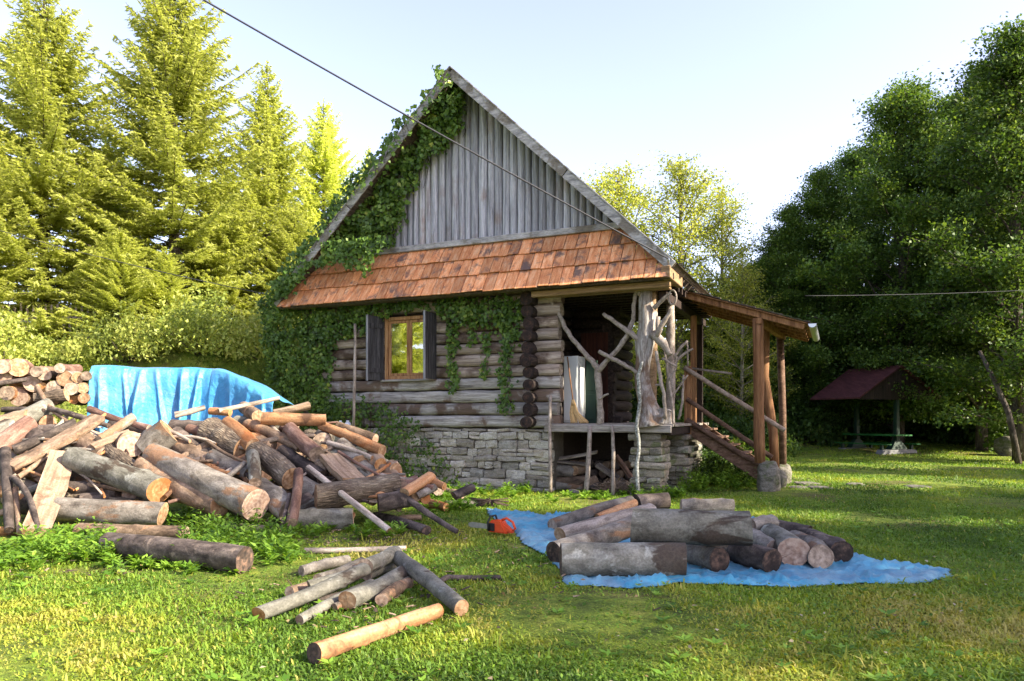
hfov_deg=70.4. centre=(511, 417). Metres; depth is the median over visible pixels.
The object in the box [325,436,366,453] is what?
log
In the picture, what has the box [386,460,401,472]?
log
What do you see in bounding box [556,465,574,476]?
log
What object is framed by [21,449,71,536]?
log
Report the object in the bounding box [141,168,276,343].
conifer tree
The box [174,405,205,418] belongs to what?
pole
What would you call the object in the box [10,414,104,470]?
log
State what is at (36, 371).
log
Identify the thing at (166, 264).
conifer tree
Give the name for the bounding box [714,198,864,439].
broadleaf tree
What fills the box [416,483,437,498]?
log
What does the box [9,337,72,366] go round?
shrub
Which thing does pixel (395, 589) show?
log
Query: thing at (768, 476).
boulder
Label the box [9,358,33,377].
log
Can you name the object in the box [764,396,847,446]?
bush
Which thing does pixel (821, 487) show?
flat stone
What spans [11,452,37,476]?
log
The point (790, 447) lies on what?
bush
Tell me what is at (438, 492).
log
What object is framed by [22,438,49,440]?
stick
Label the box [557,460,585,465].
log
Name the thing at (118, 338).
shrub
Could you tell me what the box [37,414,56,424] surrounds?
log
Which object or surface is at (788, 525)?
log
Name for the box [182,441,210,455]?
log
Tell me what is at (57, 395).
log
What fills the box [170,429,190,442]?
stick
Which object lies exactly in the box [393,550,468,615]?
log
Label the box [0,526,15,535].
log
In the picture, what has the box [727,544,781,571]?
log
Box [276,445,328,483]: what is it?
log
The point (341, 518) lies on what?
log
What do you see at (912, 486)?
flat stone
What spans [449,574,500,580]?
stick
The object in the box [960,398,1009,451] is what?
bush
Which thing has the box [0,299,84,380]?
shrub
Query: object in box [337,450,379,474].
stick
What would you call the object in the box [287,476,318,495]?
log
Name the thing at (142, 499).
log
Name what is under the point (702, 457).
bush
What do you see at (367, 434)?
log
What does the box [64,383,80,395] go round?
log
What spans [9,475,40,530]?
stick
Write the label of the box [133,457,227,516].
log
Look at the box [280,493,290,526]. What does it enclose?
stick
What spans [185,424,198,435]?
log
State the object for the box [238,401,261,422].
log
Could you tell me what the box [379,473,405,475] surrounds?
stick
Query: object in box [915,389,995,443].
bush
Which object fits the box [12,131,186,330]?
conifer tree
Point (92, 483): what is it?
stick
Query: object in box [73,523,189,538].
log
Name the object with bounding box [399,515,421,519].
log
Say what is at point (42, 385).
log
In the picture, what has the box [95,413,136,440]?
log
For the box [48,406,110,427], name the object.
branch
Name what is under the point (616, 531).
log
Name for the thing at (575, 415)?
broom
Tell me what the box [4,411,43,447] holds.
log
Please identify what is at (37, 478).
log
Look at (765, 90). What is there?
sky
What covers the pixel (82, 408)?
shrub
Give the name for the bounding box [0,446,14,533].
stick
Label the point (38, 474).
stick
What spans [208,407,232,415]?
log
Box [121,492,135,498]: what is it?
log
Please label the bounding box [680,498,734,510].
log
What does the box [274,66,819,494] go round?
log cabin
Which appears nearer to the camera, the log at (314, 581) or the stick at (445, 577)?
the log at (314, 581)
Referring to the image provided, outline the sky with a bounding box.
[0,0,1023,338]
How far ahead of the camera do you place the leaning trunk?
23.55 m
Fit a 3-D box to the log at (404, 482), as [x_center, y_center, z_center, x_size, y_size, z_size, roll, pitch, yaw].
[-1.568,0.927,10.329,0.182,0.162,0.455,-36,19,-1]
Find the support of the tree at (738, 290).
on the ground at (590, 611)
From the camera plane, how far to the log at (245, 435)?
10.98 m
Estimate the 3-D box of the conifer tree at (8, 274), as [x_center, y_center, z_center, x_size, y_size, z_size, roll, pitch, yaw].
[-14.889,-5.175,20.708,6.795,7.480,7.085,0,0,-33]
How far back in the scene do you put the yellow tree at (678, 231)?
32.37 m
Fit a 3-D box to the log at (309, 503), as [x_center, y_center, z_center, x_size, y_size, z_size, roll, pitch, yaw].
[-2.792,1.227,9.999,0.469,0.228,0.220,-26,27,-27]
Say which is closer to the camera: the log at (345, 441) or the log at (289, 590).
the log at (289, 590)
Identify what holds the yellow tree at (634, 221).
on the ground at (590, 611)
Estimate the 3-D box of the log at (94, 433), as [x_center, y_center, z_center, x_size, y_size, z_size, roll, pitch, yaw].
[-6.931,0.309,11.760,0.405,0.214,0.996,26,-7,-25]
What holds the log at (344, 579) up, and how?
on the log at (304, 616)
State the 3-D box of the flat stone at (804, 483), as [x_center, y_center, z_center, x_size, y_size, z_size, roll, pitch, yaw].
[6.720,1.498,16.566,0.572,0.072,0.715,0,0,2]
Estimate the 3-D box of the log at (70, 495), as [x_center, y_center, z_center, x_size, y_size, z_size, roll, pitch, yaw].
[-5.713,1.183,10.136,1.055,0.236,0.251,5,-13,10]
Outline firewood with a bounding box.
[568,459,632,484]
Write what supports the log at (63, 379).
on the log at (51, 385)
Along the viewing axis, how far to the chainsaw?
9.26 m
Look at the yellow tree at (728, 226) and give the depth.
35.30 m
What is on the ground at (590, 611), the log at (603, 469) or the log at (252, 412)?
the log at (603, 469)
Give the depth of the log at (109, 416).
11.67 m
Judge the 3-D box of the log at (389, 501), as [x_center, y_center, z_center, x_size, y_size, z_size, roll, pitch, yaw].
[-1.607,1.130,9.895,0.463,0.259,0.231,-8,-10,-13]
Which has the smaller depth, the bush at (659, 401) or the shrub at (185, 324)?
the shrub at (185, 324)
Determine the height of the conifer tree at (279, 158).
11.285 m
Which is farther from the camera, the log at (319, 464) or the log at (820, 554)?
the log at (319, 464)
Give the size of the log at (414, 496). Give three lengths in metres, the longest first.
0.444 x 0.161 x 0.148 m
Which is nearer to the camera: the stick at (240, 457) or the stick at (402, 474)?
the stick at (402, 474)
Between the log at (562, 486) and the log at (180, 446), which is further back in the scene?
the log at (562, 486)
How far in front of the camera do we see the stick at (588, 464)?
14.28 m
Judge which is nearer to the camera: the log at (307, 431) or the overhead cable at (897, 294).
the log at (307, 431)
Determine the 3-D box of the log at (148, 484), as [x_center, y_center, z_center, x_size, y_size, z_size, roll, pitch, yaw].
[-5.543,0.770,10.151,1.784,0.389,0.405,14,33,22]
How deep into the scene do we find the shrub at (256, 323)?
18.80 m
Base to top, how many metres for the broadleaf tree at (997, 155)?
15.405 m
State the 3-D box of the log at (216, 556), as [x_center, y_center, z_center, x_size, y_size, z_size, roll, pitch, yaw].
[-3.453,1.359,7.398,2.095,0.286,0.286,0,9,27]
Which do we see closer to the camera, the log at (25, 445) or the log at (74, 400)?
the log at (25, 445)
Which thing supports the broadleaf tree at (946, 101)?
on the ground at (590, 611)
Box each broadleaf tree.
[632,331,726,417]
[657,281,792,420]
[710,282,887,432]
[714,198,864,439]
[719,242,833,418]
[747,159,903,436]
[776,61,1023,444]
[817,136,912,406]
[833,291,884,405]
[845,11,1023,460]
[850,84,1021,438]
[851,261,994,422]
[876,52,1023,450]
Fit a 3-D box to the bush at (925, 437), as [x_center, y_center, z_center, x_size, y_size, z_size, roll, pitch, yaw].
[18.730,-0.812,34.146,4.733,3.814,4.862,0,0,-25]
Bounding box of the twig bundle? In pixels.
[470,497,508,506]
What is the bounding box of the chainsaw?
[468,514,515,533]
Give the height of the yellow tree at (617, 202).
12.805 m
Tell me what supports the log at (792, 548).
on the ground tarp at (534, 531)
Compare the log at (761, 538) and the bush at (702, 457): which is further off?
the bush at (702, 457)
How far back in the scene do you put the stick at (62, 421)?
11.52 m
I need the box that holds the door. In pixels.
[581,332,607,421]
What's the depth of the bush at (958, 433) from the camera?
31.24 m
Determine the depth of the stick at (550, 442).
14.53 m
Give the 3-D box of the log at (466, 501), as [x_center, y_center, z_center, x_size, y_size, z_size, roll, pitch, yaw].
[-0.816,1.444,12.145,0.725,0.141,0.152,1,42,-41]
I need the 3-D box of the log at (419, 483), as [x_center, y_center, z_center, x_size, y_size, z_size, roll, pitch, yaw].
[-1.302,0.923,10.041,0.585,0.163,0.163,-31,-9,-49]
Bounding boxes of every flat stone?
[566,489,579,493]
[787,485,807,488]
[794,481,820,485]
[807,486,832,489]
[846,482,864,485]
[904,485,931,488]
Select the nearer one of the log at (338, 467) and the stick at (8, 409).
the log at (338, 467)
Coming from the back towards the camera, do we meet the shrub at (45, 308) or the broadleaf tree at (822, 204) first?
the broadleaf tree at (822, 204)
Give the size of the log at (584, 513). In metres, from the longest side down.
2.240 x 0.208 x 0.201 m
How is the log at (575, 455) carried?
on the log at (572, 462)
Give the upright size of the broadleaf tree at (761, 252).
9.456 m
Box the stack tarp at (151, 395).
[87,365,292,434]
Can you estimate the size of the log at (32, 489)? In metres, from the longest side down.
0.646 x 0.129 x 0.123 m
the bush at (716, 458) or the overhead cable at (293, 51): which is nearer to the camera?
the overhead cable at (293, 51)
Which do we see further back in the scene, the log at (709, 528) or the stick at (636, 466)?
the stick at (636, 466)
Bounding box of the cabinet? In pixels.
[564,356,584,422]
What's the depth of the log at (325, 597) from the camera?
5.85 m
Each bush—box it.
[630,386,725,421]
[675,378,749,441]
[692,431,755,485]
[692,448,737,483]
[702,406,768,451]
[710,379,789,438]
[740,412,809,457]
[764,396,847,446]
[871,381,960,440]
[877,391,974,444]
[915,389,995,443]
[927,394,1005,443]
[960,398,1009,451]
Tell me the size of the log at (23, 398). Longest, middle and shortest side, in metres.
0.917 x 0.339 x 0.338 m
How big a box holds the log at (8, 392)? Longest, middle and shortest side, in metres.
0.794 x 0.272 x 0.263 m
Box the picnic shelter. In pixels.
[810,365,940,454]
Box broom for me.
[567,357,588,422]
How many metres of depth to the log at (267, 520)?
9.84 m
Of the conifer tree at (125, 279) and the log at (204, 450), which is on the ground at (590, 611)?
the conifer tree at (125, 279)
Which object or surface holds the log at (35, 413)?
on the log at (33, 432)
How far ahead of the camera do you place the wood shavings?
14.63 m
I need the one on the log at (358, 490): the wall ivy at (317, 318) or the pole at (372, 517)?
the pole at (372, 517)
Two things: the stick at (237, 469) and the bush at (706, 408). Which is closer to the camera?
the stick at (237, 469)
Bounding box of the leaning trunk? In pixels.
[978,350,1022,464]
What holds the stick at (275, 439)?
on the log at (322, 445)
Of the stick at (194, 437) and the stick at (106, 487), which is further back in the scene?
the stick at (194, 437)
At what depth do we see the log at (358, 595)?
5.87 m
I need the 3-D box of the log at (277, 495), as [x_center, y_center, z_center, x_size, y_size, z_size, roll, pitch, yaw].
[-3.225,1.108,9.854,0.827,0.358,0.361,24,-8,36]
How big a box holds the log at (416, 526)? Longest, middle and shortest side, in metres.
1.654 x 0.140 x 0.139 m
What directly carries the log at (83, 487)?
on the log at (70, 495)
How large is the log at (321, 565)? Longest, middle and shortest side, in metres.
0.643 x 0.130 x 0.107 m
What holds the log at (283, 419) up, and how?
on the log at (259, 428)
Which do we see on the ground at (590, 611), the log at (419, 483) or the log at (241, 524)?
the log at (241, 524)
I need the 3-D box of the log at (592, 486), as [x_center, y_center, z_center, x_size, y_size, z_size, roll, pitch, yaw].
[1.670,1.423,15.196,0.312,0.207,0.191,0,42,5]
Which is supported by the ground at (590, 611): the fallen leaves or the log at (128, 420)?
the fallen leaves
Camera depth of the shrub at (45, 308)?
20.54 m
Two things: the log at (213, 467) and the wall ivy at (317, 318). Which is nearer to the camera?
the log at (213, 467)
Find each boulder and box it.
[757,460,780,491]
[780,464,791,483]
[780,470,786,487]
[994,436,1011,456]
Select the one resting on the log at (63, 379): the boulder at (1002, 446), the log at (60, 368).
the log at (60, 368)
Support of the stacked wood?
on the ground at (590, 611)
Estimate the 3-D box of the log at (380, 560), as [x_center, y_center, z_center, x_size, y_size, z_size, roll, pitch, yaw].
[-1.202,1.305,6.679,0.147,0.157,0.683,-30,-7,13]
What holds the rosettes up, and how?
on the ground at (590, 611)
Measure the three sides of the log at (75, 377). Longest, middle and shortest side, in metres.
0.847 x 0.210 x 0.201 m
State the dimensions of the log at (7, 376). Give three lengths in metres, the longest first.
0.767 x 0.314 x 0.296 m
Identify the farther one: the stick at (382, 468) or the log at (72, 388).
the log at (72, 388)
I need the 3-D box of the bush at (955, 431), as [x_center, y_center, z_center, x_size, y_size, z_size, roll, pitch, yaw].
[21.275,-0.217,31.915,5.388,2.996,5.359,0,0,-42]
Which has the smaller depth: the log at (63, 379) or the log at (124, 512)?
the log at (124, 512)
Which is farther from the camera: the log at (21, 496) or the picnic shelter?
the picnic shelter
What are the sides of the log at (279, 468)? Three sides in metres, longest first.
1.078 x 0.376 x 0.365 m
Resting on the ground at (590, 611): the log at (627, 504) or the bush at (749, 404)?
the bush at (749, 404)
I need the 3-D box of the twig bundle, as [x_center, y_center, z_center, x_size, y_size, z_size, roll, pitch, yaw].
[-0.377,1.446,12.294,0.723,0.188,0.276,0,0,0]
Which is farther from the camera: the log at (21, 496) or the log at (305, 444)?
the log at (305, 444)
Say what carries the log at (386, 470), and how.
on the log
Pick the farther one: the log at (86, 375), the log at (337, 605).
the log at (86, 375)
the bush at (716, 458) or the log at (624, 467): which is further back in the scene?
the bush at (716, 458)
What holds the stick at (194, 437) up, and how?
on the log at (224, 437)
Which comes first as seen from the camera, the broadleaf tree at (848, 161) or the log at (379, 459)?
the log at (379, 459)
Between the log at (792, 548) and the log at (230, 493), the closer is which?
the log at (792, 548)
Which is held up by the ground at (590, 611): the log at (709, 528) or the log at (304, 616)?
the log at (304, 616)
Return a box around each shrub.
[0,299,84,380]
[1,303,117,349]
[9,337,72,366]
[45,297,198,363]
[53,402,85,423]
[59,402,87,420]
[122,276,258,357]
[187,280,301,368]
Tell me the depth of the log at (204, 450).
10.87 m
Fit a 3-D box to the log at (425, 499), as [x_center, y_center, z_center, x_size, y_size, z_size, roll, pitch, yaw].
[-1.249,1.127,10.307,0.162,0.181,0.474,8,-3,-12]
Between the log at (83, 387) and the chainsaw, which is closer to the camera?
the chainsaw
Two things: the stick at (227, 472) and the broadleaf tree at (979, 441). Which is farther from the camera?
the broadleaf tree at (979, 441)
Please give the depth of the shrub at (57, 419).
15.78 m
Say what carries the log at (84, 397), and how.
on the log at (74, 400)
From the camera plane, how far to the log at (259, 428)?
11.17 m
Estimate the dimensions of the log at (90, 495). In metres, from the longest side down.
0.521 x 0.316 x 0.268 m
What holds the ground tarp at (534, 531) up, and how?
on the ground at (590, 611)
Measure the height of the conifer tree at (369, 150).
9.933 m
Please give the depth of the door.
16.61 m
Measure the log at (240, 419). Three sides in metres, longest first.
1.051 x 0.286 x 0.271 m
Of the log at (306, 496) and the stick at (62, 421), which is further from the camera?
the stick at (62, 421)
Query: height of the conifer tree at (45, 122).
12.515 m
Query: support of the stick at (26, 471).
on the stick
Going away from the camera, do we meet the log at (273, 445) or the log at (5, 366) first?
the log at (273, 445)
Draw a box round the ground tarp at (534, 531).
[486,508,953,588]
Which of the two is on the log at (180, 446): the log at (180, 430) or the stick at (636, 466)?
the log at (180, 430)
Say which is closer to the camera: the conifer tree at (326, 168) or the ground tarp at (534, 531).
the ground tarp at (534, 531)
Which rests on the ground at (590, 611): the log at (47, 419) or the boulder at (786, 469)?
the boulder at (786, 469)
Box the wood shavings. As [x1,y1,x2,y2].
[593,475,631,492]
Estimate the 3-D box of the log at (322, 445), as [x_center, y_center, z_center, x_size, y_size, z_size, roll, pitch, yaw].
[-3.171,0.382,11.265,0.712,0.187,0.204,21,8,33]
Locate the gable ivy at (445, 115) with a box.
[264,64,466,305]
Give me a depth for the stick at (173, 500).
9.83 m
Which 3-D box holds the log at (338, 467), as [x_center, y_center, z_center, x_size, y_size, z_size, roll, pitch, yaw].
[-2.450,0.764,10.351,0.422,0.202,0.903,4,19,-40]
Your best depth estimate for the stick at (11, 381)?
12.31 m
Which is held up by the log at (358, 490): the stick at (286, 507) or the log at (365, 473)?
the log at (365, 473)
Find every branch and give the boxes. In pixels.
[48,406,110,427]
[217,396,279,412]
[326,440,373,459]
[396,488,458,533]
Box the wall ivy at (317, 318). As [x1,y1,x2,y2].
[255,293,523,430]
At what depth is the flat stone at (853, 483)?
16.21 m
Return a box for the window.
[380,315,436,381]
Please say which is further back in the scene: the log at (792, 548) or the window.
the window
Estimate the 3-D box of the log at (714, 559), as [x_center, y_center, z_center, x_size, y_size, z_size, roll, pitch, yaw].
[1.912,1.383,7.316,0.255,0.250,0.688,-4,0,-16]
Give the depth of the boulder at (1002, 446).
26.87 m
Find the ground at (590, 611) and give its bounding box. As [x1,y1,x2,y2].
[0,351,1023,680]
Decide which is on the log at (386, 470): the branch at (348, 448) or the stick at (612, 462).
the branch at (348, 448)
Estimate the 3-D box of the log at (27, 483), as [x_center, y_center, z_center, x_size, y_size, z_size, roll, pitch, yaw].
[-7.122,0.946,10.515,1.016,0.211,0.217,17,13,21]
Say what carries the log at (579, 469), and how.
on the log at (577, 480)
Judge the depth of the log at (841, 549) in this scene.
7.42 m
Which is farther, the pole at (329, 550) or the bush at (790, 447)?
the bush at (790, 447)
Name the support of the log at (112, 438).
on the log at (86, 440)
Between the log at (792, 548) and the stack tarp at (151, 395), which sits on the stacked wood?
the stack tarp at (151, 395)
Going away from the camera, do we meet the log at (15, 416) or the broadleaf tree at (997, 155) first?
the log at (15, 416)
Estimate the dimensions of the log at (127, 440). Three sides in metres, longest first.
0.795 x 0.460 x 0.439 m
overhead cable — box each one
[203,0,668,258]
[810,290,1021,295]
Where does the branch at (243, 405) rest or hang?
on the log at (252, 412)
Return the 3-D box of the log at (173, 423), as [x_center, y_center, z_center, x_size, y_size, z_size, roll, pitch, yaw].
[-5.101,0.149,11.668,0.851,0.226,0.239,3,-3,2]
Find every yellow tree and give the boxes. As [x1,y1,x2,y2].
[580,154,721,401]
[584,181,662,377]
[621,149,765,422]
[665,171,776,402]
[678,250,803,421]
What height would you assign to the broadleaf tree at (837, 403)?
7.261 m
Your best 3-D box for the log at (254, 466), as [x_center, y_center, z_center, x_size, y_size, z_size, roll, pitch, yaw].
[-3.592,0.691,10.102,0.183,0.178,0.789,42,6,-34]
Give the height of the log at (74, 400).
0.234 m
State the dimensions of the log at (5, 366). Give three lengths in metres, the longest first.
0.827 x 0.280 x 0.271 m
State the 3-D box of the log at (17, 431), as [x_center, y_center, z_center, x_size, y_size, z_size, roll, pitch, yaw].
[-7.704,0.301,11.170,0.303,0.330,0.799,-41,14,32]
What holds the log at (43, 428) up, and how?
on the log at (94, 433)
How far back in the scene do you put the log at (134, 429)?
11.48 m
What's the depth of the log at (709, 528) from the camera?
6.99 m
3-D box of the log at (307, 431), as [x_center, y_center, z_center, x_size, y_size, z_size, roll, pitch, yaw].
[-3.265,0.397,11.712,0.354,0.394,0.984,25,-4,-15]
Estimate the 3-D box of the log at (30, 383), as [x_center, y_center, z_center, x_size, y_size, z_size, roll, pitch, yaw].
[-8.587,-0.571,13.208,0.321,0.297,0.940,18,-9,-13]
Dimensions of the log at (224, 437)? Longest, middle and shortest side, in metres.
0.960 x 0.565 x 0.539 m
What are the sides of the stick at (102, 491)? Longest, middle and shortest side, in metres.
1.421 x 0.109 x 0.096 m
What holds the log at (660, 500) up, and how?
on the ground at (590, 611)
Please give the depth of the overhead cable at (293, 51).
11.62 m
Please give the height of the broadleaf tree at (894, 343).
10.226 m
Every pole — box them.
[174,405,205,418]
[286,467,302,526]
[304,546,406,553]
[305,465,391,532]
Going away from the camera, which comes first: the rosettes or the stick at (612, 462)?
the rosettes
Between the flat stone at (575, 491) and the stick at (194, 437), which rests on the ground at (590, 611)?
the flat stone at (575, 491)
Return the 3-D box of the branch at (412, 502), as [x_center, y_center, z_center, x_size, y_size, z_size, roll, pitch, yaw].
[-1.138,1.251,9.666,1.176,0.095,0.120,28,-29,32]
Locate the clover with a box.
[0,511,1023,680]
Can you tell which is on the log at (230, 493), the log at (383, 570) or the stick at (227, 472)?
the stick at (227, 472)
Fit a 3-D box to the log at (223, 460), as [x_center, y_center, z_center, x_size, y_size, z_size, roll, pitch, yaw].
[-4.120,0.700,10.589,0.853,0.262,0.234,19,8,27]
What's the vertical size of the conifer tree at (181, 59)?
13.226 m
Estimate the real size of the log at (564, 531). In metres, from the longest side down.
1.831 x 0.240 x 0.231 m
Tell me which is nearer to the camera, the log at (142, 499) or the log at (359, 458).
the log at (142, 499)
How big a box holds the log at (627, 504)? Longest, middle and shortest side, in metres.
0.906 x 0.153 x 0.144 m
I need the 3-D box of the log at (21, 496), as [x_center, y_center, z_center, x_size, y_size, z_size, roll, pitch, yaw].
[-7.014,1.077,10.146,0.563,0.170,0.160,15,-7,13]
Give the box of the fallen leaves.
[4,491,1023,680]
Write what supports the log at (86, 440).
on the log at (67, 446)
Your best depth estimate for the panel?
15.64 m
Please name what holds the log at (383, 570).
on the ground at (590, 611)
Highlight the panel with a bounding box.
[585,360,597,422]
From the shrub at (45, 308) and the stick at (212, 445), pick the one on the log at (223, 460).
the stick at (212, 445)
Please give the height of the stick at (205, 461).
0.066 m
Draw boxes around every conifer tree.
[0,0,186,350]
[0,0,313,353]
[0,128,94,348]
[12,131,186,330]
[27,227,188,354]
[89,245,211,353]
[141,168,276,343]
[189,60,333,357]
[230,201,317,351]
[255,98,361,291]
[352,146,370,192]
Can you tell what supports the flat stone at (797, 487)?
on the ground at (590, 611)
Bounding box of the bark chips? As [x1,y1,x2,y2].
[8,519,669,632]
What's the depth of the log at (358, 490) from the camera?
9.80 m
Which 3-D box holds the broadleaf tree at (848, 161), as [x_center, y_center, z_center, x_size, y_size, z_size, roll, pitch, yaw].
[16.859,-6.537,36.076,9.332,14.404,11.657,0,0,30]
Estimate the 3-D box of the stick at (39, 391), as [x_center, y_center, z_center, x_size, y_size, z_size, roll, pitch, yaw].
[-7.607,-0.215,11.965,1.511,0.107,0.134,30,35,35]
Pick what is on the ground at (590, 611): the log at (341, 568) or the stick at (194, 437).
the log at (341, 568)
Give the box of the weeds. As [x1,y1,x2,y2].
[0,442,757,576]
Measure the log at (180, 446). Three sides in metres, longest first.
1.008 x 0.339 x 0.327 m
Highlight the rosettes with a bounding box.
[2,502,1023,680]
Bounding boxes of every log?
[0,359,10,373]
[0,373,23,386]
[0,386,27,399]
[0,398,54,432]
[0,410,27,421]
[0,415,37,449]
[0,485,23,499]
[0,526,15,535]
[1,483,38,501]
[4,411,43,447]
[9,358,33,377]
[10,388,33,406]
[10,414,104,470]
[11,418,75,454]
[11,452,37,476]
[13,477,36,494]
[19,496,32,514]
[20,468,40,482]
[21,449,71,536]
[23,376,49,392]
[24,447,85,478]
[30,366,42,376]
[33,389,69,402]
[37,366,57,380]
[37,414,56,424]
[37,424,55,431]
[38,383,46,391]
[45,381,63,390]
[54,363,82,372]
[54,497,168,524]
[56,370,78,385]
[61,447,170,501]
[62,444,71,448]
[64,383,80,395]
[64,492,138,500]
[67,481,121,496]
[69,395,87,405]
[70,432,104,453]
[70,472,86,480]
[71,372,87,382]
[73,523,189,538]
[78,383,88,392]
[78,393,90,402]
[79,492,110,499]
[81,371,91,380]
[86,406,151,429]
[90,429,128,448]
[90,430,100,436]
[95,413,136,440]
[99,532,253,573]
[102,443,135,465]
[107,420,143,432]
[114,431,141,456]
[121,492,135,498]
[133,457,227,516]
[135,496,171,501]
[136,420,177,451]
[141,444,269,520]
[168,419,202,429]
[171,438,207,459]
[173,426,200,444]
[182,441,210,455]
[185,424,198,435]
[187,447,212,457]
[196,417,245,456]
[202,462,233,476]
[205,449,248,480]
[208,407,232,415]
[211,517,272,524]
[221,416,258,450]
[225,523,281,532]
[233,415,298,430]
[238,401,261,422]
[242,419,300,451]
[245,441,295,488]
[246,449,261,486]
[252,562,370,619]
[256,435,276,449]
[258,477,300,522]
[260,412,325,425]
[273,402,310,412]
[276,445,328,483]
[283,422,324,461]
[285,581,307,595]
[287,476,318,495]
[288,507,353,530]
[295,579,373,624]
[298,555,350,576]
[300,498,314,508]
[301,492,313,501]
[303,429,316,435]
[307,570,344,586]
[307,603,443,663]
[310,438,326,453]
[312,461,326,469]
[313,429,334,446]
[313,557,363,578]
[313,591,341,603]
[314,473,400,508]
[318,423,385,455]
[319,453,364,480]
[325,436,366,453]
[330,449,371,476]
[332,448,367,463]
[332,601,342,610]
[334,437,381,472]
[335,422,378,441]
[338,565,408,609]
[358,546,401,572]
[363,562,396,579]
[367,451,386,469]
[369,458,398,472]
[373,512,430,534]
[375,577,413,606]
[377,491,410,511]
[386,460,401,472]
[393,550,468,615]
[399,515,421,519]
[400,472,435,495]
[401,475,420,496]
[401,476,407,486]
[410,490,419,500]
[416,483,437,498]
[417,499,448,510]
[419,494,430,503]
[422,484,434,489]
[430,478,446,489]
[433,488,443,495]
[442,488,463,498]
[444,500,481,508]
[451,483,475,499]
[546,516,631,562]
[547,496,633,528]
[554,503,656,539]
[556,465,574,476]
[556,475,584,485]
[556,482,583,489]
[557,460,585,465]
[558,450,597,459]
[559,542,686,576]
[572,465,584,475]
[589,475,598,485]
[589,482,598,489]
[594,499,637,516]
[595,463,629,486]
[615,454,632,477]
[630,508,752,545]
[633,492,670,508]
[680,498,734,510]
[686,545,729,571]
[714,545,727,550]
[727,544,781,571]
[751,514,778,529]
[752,528,774,547]
[760,523,809,564]
[779,520,812,531]
[789,530,833,568]
[801,528,853,561]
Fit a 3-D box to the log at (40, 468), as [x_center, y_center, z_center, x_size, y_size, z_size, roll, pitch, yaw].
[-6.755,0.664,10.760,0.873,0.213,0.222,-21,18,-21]
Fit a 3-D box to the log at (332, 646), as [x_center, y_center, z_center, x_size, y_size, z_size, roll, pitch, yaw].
[-0.880,1.442,4.932,0.130,0.130,1.217,21,11,32]
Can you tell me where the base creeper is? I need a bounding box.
[324,393,458,486]
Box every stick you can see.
[0,377,27,385]
[0,406,44,412]
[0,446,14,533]
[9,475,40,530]
[12,486,21,534]
[16,448,61,478]
[21,467,74,490]
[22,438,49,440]
[34,384,67,421]
[41,416,68,437]
[79,474,101,494]
[87,482,127,492]
[95,480,105,497]
[164,489,171,497]
[168,498,179,503]
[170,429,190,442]
[173,435,216,444]
[196,459,212,462]
[204,437,246,462]
[211,454,244,465]
[218,470,239,474]
[227,461,246,476]
[261,433,314,442]
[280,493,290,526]
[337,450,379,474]
[352,324,355,425]
[366,462,390,476]
[376,473,412,479]
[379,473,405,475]
[440,574,449,581]
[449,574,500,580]
[548,395,551,491]
[584,426,591,491]
[610,425,614,495]
[634,361,643,492]
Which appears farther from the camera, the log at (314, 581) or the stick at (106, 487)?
the stick at (106, 487)
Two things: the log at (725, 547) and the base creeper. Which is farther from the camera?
the base creeper
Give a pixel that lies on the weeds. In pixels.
(58, 542)
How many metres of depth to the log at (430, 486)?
10.08 m
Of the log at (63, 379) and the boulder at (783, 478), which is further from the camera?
the boulder at (783, 478)
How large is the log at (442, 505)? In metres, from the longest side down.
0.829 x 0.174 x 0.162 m
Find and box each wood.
[0,411,281,497]
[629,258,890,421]
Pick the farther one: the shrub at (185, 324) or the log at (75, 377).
the shrub at (185, 324)
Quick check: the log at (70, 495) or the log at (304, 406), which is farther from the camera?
the log at (304, 406)
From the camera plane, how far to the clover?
5.50 m
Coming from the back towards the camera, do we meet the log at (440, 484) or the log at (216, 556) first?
the log at (440, 484)
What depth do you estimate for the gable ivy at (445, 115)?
15.96 m
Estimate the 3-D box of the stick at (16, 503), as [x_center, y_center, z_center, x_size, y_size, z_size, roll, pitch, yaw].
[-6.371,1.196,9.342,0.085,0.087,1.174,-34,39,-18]
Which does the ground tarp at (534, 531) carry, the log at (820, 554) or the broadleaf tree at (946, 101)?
the log at (820, 554)
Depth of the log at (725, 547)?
7.97 m
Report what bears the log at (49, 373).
on the log at (30, 383)
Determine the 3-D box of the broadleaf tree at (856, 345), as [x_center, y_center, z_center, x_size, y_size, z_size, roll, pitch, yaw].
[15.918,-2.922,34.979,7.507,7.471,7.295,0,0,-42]
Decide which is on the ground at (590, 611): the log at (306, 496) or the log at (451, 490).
the log at (451, 490)
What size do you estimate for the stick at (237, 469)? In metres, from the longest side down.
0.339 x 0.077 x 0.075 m
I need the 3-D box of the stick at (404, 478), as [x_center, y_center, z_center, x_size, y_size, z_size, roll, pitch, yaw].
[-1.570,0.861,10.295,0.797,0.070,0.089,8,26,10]
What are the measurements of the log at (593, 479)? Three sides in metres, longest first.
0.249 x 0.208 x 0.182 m
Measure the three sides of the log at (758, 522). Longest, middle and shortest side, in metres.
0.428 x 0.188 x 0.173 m
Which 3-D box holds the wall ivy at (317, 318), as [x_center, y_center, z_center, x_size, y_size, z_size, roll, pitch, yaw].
[-2.996,-1.167,16.245,7.013,3.588,0.511,0,0,24]
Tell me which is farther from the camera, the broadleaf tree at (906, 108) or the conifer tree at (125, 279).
the broadleaf tree at (906, 108)
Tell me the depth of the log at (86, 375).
12.72 m

